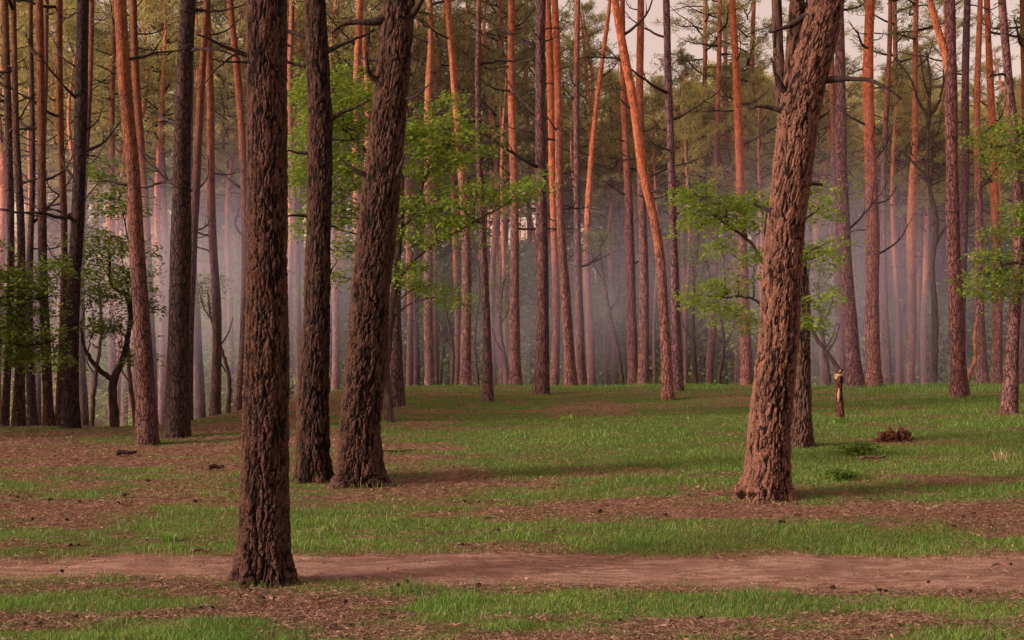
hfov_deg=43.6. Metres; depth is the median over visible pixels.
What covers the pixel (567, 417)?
grass tuft
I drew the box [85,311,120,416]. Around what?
young tree
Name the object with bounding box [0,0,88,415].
pine tree
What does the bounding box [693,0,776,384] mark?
pine tree
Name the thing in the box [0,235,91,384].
maple tree
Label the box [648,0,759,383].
pine tree
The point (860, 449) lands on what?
weed patch
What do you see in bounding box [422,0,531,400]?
pine tree
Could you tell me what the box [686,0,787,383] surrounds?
pine tree
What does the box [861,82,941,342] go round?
pine tree
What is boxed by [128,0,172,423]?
pine tree
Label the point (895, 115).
pine tree
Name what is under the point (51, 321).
young tree
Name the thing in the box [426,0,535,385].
pine tree
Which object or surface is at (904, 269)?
budding tree
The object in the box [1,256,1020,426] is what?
undergrowth
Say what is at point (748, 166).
pine tree
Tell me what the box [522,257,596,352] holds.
budding tree
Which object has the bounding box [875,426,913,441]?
rotten stump
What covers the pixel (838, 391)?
broken stump
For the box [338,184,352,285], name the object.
pine tree
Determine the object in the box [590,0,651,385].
pine tree
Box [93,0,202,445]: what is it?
pine tree
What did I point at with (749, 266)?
budding tree
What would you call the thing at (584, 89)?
pine tree
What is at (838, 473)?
weed patch
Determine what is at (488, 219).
pine tree
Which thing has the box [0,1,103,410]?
pine tree
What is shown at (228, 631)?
grass
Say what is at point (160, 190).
pine tree
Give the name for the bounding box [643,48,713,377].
pine tree
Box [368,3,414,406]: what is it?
pine tree
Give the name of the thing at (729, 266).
pine tree
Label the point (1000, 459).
grass tuft
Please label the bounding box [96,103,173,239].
pine tree
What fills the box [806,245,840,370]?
sapling
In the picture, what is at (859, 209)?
pine tree
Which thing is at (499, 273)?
pine tree
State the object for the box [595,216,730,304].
budding tree
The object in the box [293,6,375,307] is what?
pine tree
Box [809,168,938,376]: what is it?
budding tree
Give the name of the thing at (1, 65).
pine tree
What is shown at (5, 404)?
pine tree
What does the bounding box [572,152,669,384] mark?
budding tree
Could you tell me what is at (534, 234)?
pine tree
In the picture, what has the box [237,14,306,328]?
pine tree
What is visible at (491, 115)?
pine tree
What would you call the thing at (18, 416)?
pine tree
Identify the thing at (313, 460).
pine tree
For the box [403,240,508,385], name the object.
young tree
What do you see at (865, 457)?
fallen branch
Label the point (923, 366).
pine tree
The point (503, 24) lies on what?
pine tree
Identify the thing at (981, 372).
pine tree
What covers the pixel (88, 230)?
budding tree
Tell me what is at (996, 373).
pine tree
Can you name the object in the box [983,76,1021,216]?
pine tree
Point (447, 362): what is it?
young tree
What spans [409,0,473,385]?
pine tree
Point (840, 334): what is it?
pine tree
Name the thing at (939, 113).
pine tree
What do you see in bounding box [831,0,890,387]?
pine tree
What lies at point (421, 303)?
pine tree
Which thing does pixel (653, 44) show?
sky
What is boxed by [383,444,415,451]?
fallen branch
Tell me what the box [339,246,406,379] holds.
young tree
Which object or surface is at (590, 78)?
pine tree
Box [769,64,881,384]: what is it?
pine tree
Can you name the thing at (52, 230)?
budding tree
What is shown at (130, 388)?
sapling
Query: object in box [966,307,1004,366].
young tree
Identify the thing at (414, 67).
pine tree
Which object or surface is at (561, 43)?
pine tree
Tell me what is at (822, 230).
pine tree
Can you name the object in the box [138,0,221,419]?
pine tree
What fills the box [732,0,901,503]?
pine tree
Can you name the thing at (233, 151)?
pine tree
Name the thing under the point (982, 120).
pine tree
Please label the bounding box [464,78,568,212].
pine tree
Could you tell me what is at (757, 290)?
budding tree
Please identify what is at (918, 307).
pine tree
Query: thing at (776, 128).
pine tree
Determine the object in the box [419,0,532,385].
pine tree
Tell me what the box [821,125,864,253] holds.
pine tree
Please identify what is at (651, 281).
young tree
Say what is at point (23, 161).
pine tree
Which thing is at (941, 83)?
pine tree
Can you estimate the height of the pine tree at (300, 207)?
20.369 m
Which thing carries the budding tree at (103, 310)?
on the ground at (800, 569)
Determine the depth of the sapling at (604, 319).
43.96 m
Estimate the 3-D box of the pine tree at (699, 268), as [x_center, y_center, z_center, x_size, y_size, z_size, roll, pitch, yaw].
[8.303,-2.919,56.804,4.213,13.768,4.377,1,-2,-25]
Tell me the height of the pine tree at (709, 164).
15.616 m
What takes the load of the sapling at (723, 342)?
on the ground at (800, 569)
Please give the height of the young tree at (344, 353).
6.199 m
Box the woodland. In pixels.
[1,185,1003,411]
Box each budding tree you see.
[3,168,108,324]
[4,188,125,319]
[4,234,54,323]
[85,257,155,355]
[147,125,302,401]
[154,233,237,347]
[170,211,240,396]
[219,223,304,309]
[292,237,350,278]
[338,155,526,299]
[460,209,491,272]
[520,152,668,293]
[521,278,551,384]
[522,250,592,354]
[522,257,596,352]
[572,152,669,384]
[591,258,622,286]
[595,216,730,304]
[638,231,730,280]
[648,113,701,309]
[717,243,751,321]
[718,160,827,358]
[804,221,879,381]
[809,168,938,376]
[821,216,905,285]
[847,88,1012,384]
[851,215,939,328]
[862,241,905,359]
[879,233,946,354]
[886,157,1012,367]
[939,173,1012,317]
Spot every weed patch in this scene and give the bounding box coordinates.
[814,465,870,481]
[822,438,889,455]
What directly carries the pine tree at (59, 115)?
on the ground at (800, 569)
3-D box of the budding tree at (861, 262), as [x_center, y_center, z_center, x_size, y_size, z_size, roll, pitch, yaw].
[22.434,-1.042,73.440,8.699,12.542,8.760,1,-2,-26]
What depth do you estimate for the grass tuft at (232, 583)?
8.96 m
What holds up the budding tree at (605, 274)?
on the ground at (800, 569)
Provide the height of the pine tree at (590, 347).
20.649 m
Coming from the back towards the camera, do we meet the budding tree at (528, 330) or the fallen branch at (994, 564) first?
the budding tree at (528, 330)
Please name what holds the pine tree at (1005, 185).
on the ground at (800, 569)
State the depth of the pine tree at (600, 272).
74.02 m
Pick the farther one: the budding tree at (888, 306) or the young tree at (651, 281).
the budding tree at (888, 306)
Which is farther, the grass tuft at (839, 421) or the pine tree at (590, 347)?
the pine tree at (590, 347)
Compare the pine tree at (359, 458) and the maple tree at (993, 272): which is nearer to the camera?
the pine tree at (359, 458)
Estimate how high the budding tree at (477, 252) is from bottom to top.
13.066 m
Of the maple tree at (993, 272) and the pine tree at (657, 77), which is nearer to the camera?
the maple tree at (993, 272)
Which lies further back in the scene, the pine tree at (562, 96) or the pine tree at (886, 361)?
the pine tree at (562, 96)
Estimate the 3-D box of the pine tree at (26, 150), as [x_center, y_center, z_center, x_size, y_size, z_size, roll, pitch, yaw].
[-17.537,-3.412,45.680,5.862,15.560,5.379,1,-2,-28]
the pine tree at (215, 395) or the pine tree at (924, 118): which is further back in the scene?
the pine tree at (924, 118)
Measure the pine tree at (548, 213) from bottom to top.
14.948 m
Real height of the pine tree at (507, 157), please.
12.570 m
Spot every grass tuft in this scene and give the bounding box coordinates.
[160,531,179,542]
[219,579,275,587]
[557,413,576,419]
[748,499,807,506]
[832,416,850,422]
[992,448,1015,460]
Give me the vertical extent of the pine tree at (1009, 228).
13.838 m
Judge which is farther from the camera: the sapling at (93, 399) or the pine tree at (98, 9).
the pine tree at (98, 9)
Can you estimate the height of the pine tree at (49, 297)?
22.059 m
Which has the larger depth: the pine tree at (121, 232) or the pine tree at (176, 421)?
the pine tree at (121, 232)
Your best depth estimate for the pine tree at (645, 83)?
64.69 m
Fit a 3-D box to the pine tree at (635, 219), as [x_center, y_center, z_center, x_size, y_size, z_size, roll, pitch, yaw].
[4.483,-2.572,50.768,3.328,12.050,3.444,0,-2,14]
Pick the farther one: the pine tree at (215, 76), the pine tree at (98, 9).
the pine tree at (215, 76)
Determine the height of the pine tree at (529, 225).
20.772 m
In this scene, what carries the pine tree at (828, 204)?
on the ground at (800, 569)
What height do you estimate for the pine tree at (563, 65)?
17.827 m
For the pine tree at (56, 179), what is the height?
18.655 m
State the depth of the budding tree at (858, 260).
73.10 m
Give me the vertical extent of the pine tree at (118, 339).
14.734 m
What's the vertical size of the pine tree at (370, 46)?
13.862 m
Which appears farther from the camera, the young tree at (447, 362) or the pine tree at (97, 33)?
the young tree at (447, 362)
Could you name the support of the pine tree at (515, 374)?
on the ground at (800, 569)
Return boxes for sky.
[3,0,1021,363]
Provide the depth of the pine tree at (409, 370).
46.53 m
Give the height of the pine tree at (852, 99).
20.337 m
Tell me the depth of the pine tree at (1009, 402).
21.88 m
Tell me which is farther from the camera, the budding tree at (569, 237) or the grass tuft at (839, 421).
the budding tree at (569, 237)
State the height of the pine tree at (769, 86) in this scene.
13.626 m
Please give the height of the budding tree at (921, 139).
11.076 m
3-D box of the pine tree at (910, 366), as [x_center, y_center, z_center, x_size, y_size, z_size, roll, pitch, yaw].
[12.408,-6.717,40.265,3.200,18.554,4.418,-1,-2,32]
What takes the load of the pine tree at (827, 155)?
on the ground at (800, 569)
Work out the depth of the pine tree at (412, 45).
47.89 m
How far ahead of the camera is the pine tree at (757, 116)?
69.24 m
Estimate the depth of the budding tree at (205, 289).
59.24 m
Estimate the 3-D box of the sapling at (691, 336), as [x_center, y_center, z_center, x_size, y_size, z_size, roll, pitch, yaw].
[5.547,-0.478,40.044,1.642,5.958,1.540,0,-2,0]
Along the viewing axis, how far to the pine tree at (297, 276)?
40.03 m
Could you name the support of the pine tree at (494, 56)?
on the ground at (800, 569)
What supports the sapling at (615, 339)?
on the ground at (800, 569)
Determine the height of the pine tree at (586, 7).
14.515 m
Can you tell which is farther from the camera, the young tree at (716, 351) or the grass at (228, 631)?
the young tree at (716, 351)
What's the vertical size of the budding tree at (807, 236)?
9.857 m
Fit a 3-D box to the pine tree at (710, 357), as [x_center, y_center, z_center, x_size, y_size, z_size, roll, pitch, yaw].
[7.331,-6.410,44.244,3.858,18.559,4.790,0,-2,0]
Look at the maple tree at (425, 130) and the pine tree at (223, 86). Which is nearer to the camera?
the maple tree at (425, 130)
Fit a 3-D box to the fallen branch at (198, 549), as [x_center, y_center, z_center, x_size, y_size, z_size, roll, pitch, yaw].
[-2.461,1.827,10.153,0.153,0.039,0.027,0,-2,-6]
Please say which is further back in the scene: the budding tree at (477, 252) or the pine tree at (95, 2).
the budding tree at (477, 252)
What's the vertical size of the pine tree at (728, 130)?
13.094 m
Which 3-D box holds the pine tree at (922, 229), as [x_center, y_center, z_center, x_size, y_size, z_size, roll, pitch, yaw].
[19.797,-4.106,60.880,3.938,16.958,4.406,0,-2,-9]
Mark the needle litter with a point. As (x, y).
(902, 616)
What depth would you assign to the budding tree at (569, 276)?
73.94 m
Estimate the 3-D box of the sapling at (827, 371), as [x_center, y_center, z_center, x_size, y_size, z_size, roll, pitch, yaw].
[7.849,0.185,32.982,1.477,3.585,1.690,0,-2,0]
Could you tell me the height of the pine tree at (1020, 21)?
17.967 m
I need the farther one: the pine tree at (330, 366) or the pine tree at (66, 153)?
the pine tree at (66, 153)
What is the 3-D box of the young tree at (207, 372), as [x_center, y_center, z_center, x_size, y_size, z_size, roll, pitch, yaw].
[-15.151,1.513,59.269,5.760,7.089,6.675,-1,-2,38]
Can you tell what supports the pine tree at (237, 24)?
on the ground at (800, 569)
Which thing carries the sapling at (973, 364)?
on the ground at (800, 569)
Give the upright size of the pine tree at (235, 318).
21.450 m
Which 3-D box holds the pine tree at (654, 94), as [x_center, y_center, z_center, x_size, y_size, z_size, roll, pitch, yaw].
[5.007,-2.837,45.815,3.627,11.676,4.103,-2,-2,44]
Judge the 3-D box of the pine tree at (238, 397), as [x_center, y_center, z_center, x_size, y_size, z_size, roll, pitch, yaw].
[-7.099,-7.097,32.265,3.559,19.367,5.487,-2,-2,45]
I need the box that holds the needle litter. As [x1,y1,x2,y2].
[0,392,1023,639]
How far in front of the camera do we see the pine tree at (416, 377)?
49.91 m
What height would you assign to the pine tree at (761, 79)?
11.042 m
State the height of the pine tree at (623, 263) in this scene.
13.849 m
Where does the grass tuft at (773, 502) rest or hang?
on the ground at (800, 569)
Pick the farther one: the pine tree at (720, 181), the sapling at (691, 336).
the pine tree at (720, 181)
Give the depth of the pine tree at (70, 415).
21.45 m
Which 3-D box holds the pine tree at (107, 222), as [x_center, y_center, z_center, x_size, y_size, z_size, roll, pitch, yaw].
[-17.267,-3.932,55.288,5.201,18.089,5.461,-2,-2,42]
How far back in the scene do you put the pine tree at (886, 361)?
40.06 m
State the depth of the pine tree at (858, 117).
80.47 m
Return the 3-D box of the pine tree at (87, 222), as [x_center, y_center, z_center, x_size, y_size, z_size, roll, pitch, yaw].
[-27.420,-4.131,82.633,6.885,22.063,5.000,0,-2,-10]
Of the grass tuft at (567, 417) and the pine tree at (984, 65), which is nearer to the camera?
the grass tuft at (567, 417)
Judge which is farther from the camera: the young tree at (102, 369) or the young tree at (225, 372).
the young tree at (102, 369)
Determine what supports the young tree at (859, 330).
on the ground at (800, 569)
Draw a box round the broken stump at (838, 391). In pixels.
[834,369,844,419]
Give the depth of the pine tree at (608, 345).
52.38 m
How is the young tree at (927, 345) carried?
on the ground at (800, 569)
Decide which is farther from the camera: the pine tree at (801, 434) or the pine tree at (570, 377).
the pine tree at (570, 377)
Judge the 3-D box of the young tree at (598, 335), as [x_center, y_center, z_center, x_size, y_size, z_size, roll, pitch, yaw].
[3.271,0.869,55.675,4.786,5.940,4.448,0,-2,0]
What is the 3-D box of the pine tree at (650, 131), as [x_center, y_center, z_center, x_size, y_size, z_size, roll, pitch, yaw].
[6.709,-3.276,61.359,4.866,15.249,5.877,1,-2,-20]
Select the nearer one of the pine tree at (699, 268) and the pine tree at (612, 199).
the pine tree at (612, 199)
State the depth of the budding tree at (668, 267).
51.48 m
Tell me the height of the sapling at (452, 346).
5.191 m
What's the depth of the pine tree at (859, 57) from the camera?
60.04 m
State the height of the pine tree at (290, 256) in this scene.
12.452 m
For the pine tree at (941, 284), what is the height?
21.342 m
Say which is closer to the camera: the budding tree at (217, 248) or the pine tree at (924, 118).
the budding tree at (217, 248)
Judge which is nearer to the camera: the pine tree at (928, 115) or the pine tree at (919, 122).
the pine tree at (928, 115)
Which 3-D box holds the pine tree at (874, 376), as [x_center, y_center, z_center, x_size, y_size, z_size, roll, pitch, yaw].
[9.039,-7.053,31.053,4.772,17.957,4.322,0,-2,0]
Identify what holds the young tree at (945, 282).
on the ground at (800, 569)
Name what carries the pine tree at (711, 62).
on the ground at (800, 569)
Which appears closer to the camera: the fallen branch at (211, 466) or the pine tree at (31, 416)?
the fallen branch at (211, 466)
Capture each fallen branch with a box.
[116,450,136,455]
[192,548,211,552]
[208,464,223,469]
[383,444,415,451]
[859,453,885,459]
[991,563,1008,566]
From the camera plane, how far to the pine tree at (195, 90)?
51.06 m
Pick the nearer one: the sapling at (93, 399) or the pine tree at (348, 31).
the sapling at (93, 399)
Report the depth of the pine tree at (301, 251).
58.74 m
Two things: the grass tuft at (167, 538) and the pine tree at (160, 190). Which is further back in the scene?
the pine tree at (160, 190)
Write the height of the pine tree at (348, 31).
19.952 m
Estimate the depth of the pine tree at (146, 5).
43.50 m
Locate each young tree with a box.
[1,290,59,388]
[52,323,108,402]
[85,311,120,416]
[107,290,238,393]
[193,325,236,399]
[200,265,303,373]
[236,272,346,396]
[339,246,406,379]
[340,314,347,383]
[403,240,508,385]
[439,267,525,377]
[460,235,602,381]
[549,271,638,376]
[549,329,602,384]
[592,259,708,382]
[637,263,717,367]
[670,287,733,370]
[717,293,759,379]
[732,238,880,368]
[818,286,891,361]
[862,296,948,378]
[902,261,1007,363]
[920,261,1020,378]
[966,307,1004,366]
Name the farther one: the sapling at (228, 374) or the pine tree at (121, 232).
the pine tree at (121, 232)
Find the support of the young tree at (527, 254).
on the ground at (800, 569)
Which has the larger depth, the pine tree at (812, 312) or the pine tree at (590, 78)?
the pine tree at (590, 78)
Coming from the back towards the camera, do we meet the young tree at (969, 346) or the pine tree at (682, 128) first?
the young tree at (969, 346)
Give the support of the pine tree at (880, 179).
on the ground at (800, 569)
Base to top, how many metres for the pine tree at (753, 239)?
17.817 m
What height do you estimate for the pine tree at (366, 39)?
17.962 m
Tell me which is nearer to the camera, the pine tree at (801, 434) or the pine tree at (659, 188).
the pine tree at (801, 434)
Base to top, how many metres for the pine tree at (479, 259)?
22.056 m
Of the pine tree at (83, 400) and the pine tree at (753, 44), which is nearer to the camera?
the pine tree at (83, 400)
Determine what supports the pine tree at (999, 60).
on the ground at (800, 569)
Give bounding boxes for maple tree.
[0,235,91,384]
[48,153,168,427]
[287,47,561,421]
[661,170,870,345]
[947,110,1023,315]
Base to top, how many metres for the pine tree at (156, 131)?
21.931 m
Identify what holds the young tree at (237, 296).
on the ground at (800, 569)
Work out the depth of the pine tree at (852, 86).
51.37 m
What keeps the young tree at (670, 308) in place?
on the ground at (800, 569)
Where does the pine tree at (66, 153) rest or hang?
on the ground at (800, 569)
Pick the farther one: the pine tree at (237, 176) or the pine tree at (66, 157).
the pine tree at (66, 157)
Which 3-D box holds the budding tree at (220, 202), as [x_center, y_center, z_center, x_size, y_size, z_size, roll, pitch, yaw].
[-12.463,-2.404,53.686,7.351,13.601,7.402,1,-2,-18]
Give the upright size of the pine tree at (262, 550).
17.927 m
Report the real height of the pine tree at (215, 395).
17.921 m
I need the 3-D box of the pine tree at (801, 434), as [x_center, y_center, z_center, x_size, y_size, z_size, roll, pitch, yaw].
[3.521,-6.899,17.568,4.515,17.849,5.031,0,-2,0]
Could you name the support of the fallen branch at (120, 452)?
on the ground at (800, 569)
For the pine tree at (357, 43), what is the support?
on the ground at (800, 569)
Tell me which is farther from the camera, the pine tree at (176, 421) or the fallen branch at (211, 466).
the pine tree at (176, 421)
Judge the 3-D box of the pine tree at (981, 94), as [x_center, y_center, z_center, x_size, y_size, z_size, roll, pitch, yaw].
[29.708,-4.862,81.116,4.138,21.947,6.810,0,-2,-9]
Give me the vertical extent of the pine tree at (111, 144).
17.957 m
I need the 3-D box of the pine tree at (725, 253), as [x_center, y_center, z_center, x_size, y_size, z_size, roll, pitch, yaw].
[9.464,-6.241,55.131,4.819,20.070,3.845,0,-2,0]
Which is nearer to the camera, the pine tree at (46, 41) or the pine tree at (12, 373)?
the pine tree at (46, 41)
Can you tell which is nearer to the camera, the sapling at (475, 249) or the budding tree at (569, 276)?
the sapling at (475, 249)
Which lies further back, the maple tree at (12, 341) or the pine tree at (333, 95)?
the pine tree at (333, 95)
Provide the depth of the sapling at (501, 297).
37.97 m
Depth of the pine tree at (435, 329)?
45.98 m
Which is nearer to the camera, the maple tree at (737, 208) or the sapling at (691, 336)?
the maple tree at (737, 208)
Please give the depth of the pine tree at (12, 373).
59.01 m
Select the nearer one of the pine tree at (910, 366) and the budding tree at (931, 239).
the pine tree at (910, 366)
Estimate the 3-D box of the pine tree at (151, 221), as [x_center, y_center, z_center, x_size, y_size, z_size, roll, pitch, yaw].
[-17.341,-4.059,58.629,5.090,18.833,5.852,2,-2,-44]
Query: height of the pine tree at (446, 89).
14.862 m
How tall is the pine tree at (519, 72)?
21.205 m
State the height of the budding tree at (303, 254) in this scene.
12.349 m
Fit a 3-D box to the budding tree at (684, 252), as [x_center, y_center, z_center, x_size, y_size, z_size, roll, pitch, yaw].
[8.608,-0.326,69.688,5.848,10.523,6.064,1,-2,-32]
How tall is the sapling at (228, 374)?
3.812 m
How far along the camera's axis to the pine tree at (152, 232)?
66.97 m
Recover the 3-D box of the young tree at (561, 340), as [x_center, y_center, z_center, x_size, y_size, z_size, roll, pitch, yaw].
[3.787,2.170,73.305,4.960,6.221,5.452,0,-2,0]
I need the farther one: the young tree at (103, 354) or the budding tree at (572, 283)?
the budding tree at (572, 283)
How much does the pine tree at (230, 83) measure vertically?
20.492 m
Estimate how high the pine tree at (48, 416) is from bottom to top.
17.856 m
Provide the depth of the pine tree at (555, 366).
37.99 m
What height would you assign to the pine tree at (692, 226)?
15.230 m
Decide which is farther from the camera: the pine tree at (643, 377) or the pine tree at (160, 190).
the pine tree at (160, 190)
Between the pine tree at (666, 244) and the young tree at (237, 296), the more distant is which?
the pine tree at (666, 244)
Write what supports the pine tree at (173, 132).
on the ground at (800, 569)
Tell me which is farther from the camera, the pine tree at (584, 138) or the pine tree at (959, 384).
the pine tree at (584, 138)
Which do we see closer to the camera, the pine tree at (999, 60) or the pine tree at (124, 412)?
the pine tree at (124, 412)
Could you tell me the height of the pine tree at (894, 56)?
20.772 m
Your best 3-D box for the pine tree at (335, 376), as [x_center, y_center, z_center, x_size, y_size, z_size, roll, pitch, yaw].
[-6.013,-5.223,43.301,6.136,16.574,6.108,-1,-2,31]
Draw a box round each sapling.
[81,262,127,426]
[107,258,167,424]
[168,271,232,413]
[415,245,460,385]
[448,201,498,385]
[473,265,533,383]
[568,218,624,385]
[572,282,625,384]
[665,225,713,384]
[678,237,734,384]
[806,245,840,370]
[810,262,840,385]
[967,316,978,381]
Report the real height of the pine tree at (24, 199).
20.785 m
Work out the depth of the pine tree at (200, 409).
35.91 m
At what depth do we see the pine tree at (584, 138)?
43.25 m
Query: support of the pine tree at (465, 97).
on the ground at (800, 569)
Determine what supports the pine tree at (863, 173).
on the ground at (800, 569)
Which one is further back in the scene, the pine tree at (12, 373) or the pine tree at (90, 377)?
the pine tree at (90, 377)
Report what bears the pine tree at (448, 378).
on the ground at (800, 569)
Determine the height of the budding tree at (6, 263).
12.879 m
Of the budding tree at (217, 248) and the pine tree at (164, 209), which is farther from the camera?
the budding tree at (217, 248)
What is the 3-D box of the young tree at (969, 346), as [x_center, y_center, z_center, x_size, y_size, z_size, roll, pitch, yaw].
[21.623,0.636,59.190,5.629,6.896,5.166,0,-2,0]
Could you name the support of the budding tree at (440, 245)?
on the ground at (800, 569)
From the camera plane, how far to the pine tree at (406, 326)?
64.70 m
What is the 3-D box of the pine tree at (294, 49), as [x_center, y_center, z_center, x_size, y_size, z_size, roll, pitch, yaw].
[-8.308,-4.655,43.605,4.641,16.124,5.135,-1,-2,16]
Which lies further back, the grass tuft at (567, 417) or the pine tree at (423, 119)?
the pine tree at (423, 119)
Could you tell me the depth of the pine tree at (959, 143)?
56.96 m
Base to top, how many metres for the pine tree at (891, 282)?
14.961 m
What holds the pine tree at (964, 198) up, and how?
on the ground at (800, 569)
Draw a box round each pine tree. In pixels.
[0,0,25,426]
[0,0,46,426]
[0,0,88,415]
[0,0,104,425]
[0,0,121,428]
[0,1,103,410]
[0,3,71,425]
[0,3,76,175]
[0,4,57,196]
[0,4,65,421]
[0,10,108,352]
[2,70,68,289]
[3,0,145,411]
[5,0,88,426]
[10,0,122,401]
[10,0,202,425]
[18,0,128,171]
[19,0,76,425]
[23,96,97,408]
[24,19,155,207]
[35,28,117,199]
[35,180,68,385]
[49,0,169,374]
[51,60,155,416]
[65,0,196,421]
[65,27,172,425]
[65,34,172,426]
[66,124,123,403]
[71,34,172,231]
[79,0,113,425]
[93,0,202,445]
[93,0,237,424]
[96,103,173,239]
[98,21,176,212]
[100,25,173,288]
[100,91,174,319]
[104,0,220,344]
[118,131,123,264]
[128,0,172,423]
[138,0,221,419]
[141,0,246,438]
[142,0,246,146]
[145,13,246,416]
[148,28,236,409]
[150,0,296,411]
[157,2,246,350]
[167,0,297,332]
[171,0,244,416]
[191,0,246,411]
[191,45,205,419]
[195,0,300,587]
[195,58,289,202]
[203,20,247,159]
[205,157,236,380]
[213,0,347,153]
[214,0,425,390]
[218,0,341,398]
[221,12,303,285]
[227,2,373,190]
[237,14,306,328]
[287,0,303,397]
[287,0,374,483]
[287,39,305,397]
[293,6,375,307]
[294,81,306,397]
[296,0,381,389]
[326,0,370,281]
[326,0,461,151]
[327,0,377,155]
[327,0,461,291]
[328,0,433,488]
[329,0,416,215]
[335,34,407,203]
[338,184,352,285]
[354,0,471,385]
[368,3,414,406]
[370,6,474,385]
[403,40,498,365]
[403,83,443,384]
[406,25,508,385]
[407,0,475,385]
[407,8,515,382]
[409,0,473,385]
[409,1,463,385]
[409,44,448,207]
[411,34,519,260]
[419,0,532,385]
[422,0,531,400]
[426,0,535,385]
[433,4,476,385]
[437,0,546,385]
[446,75,534,384]
[448,0,565,262]
[454,0,535,385]
[454,0,536,381]
[459,51,534,263]
[463,0,571,210]
[464,0,567,394]
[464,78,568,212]
[468,45,549,384]
[468,66,519,236]
[468,108,486,378]
[470,1,602,376]
[481,0,575,384]
[495,0,571,385]
[498,0,593,386]
[509,69,605,260]
[515,3,566,382]
[520,127,566,323]
[521,51,589,158]
[524,0,661,372]
[532,71,621,361]
[534,0,614,272]
[546,24,622,197]
[548,0,616,385]
[563,71,678,384]
[564,61,662,385]
[565,0,619,385]
[577,0,730,400]
[580,68,651,385]
[583,99,659,383]
[586,110,666,265]
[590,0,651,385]
[599,111,610,385]
[600,0,728,391]
[601,0,707,384]
[603,93,711,383]
[610,79,713,384]
[613,74,685,381]
[631,124,694,382]
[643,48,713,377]
[644,71,735,384]
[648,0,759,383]
[648,111,735,381]
[650,65,732,381]
[651,71,776,384]
[658,106,731,364]
[661,56,734,273]
[663,61,776,383]
[673,0,758,384]
[675,0,783,384]
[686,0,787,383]
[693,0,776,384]
[693,50,773,345]
[696,72,775,304]
[706,67,777,276]
[713,70,775,165]
[719,84,777,299]
[721,72,861,211]
[721,99,735,381]
[728,83,811,237]
[728,103,735,383]
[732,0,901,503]
[753,56,862,385]
[767,6,863,245]
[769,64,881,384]
[771,0,816,447]
[771,86,860,382]
[774,92,859,385]
[787,0,884,385]
[806,121,862,361]
[815,54,884,363]
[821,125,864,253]
[822,0,912,386]
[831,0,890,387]
[846,65,944,382]
[846,75,933,298]
[846,84,880,263]
[849,57,959,351]
[851,0,944,383]
[851,121,888,244]
[853,89,899,320]
[856,65,945,385]
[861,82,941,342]
[862,0,912,384]
[863,59,986,385]
[864,38,945,383]
[875,70,980,132]
[877,60,971,385]
[884,0,944,385]
[884,0,985,382]
[884,32,965,383]
[892,79,986,382]
[898,0,970,397]
[918,110,985,288]
[920,78,958,376]
[925,91,1009,371]
[933,0,1023,348]
[938,105,1020,250]
[957,74,987,165]
[958,0,1023,384]
[958,45,1020,265]
[958,54,1003,169]
[958,57,1021,204]
[960,96,1011,197]
[962,0,1023,384]
[965,0,1009,384]
[981,101,1021,238]
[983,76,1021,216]
[983,77,1020,192]
[988,0,1023,414]
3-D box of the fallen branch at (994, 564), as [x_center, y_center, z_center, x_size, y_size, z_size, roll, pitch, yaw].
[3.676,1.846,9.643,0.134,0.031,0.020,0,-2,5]
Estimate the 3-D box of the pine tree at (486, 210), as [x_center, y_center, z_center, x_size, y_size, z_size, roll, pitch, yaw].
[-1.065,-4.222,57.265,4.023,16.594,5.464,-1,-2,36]
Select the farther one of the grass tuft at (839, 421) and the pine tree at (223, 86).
the pine tree at (223, 86)
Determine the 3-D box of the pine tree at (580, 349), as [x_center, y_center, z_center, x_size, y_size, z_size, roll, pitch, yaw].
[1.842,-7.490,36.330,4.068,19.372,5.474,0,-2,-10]
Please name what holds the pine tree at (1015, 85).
on the ground at (800, 569)
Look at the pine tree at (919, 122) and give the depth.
70.75 m
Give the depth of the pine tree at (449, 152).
53.21 m
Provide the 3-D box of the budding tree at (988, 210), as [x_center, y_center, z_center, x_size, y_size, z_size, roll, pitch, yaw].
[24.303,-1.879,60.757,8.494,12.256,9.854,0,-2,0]
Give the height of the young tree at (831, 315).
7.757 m
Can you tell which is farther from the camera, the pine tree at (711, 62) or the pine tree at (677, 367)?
the pine tree at (711, 62)
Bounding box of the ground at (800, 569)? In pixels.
[0,365,1023,639]
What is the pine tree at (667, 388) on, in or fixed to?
on the ground at (800, 569)
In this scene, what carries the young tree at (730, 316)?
on the ground at (800, 569)
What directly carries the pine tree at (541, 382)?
on the ground at (800, 569)
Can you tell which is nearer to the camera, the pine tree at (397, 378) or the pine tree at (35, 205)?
the pine tree at (397, 378)
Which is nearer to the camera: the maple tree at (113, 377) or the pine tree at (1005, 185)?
the maple tree at (113, 377)
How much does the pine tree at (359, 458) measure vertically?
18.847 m
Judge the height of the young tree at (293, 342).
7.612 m
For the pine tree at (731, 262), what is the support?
on the ground at (800, 569)
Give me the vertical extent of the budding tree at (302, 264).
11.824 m
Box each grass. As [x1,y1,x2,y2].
[0,381,1023,639]
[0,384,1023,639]
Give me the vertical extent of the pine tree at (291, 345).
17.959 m
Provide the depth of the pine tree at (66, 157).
64.60 m
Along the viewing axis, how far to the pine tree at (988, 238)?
59.28 m

